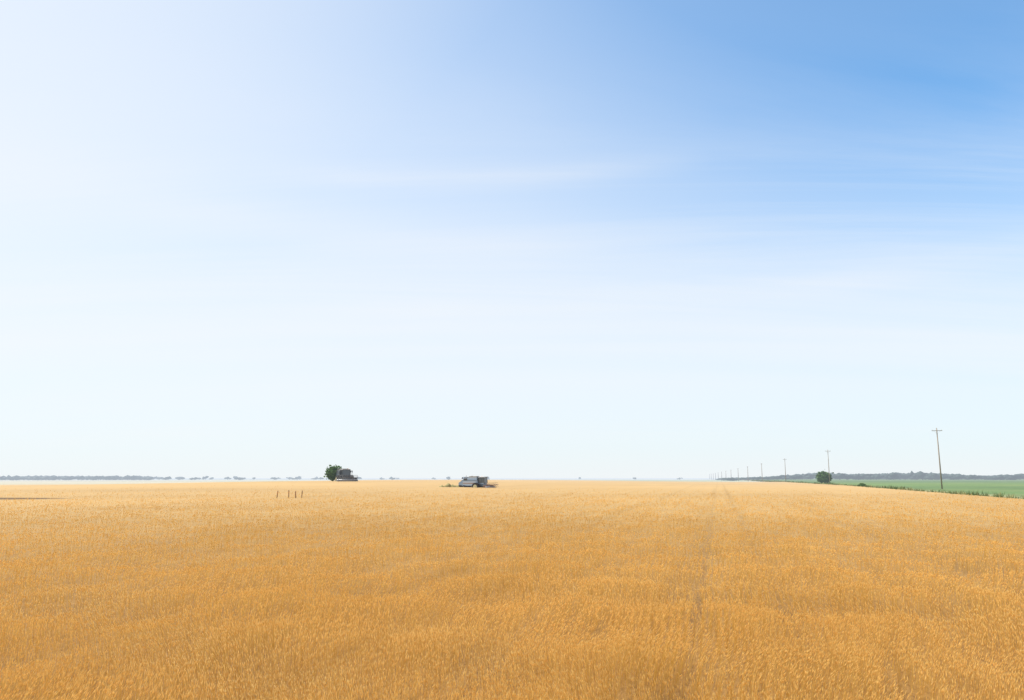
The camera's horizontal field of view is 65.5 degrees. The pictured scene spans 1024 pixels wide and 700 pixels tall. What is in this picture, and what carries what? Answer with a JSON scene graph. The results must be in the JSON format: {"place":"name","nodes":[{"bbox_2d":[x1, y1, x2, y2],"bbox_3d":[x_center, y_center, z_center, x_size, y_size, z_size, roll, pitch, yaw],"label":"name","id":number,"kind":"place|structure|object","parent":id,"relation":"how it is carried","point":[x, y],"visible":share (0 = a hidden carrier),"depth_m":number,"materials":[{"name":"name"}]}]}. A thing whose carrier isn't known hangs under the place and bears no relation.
{"place":"outdoors","nodes":[
{"label":"outdoors","id":0,"kind":"place"},
{"bbox_2d":[0,478,759,484],"bbox_3d":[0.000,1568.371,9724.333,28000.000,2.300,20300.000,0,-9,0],"label":"ground","id":1,"kind":"structure","parent":0,"point":[47,482],"depth_m":1164.47,"materials":[{"name":"beige soil"}]},
{"bbox_2d":[0,475,394,479],"bbox_3d":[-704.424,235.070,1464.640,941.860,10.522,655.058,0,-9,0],"label":"treeline","id":2,"kind":"object","parent":1,"relation":"on","point":[54,477],"visible":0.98,"depth_m":1352.88,"materials":[{"name":"green plant"}]},
{"bbox_2d":[233,476,682,479],"bbox_3d":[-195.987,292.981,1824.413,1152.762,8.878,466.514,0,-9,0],"label":"trees","id":3,"kind":"object","parent":1,"relation":"on","point":[381,478],"visible":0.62,"depth_m":1767.67,"materials":[{"name":"green plant"}]},
{"bbox_2d":[0,480,1023,699],"bbox_3d":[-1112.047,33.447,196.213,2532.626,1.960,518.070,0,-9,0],"label":"wheat field","id":4,"kind":"structure","parent":0,"point":[567,487],"depth_m":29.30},
{"bbox_2d":[324,465,341,480],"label":"tree","id":5,"kind":"object","parent":4,"relation":"on","point":[330,473],"visible":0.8,"depth_m":252.28,"materials":[{"name":"green plant"}]},
{"bbox_2d":[335,468,357,480],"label":"combine harvester","id":6,"kind":"object","parent":4,"relation":"on","point":[344,474],"visible":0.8,"depth_m":243.82,"materials":[{"name":"paint"}]},
{"bbox_2d":[439,483,458,486],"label":"straw heap","id":7,"kind":"object","parent":4,"relation":"on","point":[448,485],"visible":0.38,"depth_m":170.26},
{"bbox_2d":[458,476,498,487],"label":"combine harvester","id":8,"kind":"object","parent":4,"relation":"on","point":[475,481],"visible":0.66,"depth_m":168.81,"materials":[{"name":"paint"}]},
{"bbox_2d":[0,0,1023,477],"label":"sky","id":9,"kind":"structure","parent":0,"point":[239,238],"materials":[{"name":"blue"}]},
{"bbox_2d":[751,478,1023,498],"bbox_3d":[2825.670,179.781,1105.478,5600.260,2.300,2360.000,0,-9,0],"label":"green crop field","id":10,"kind":"structure","parent":0,"point":[1009,487],"depth_m":302.46,"materials":[{"name":"green plant"}]},
{"bbox_2d":[815,471,833,482],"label":"lone tree","id":11,"kind":"object","parent":10,"relation":"on","point":[822,476],"visible":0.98,"depth_m":393.64,"materials":[{"name":"green plant"}]},
{"bbox_2d":[715,471,1023,480],"bbox_3d":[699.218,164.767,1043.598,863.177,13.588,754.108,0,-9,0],"label":"treeline","id":12,"kind":"object","parent":10,"relation":"on","point":[905,476],"visible":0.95,"depth_m":957.34,"materials":[{"name":"green plant"}]},
{"bbox_2d":[932,428,942,488],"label":"utility pole","id":13,"kind":"object","parent":10,"relation":"on","point":[936,430],"visible":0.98,"depth_m":187.18,"materials":[{"name":"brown wood"}]}
]}

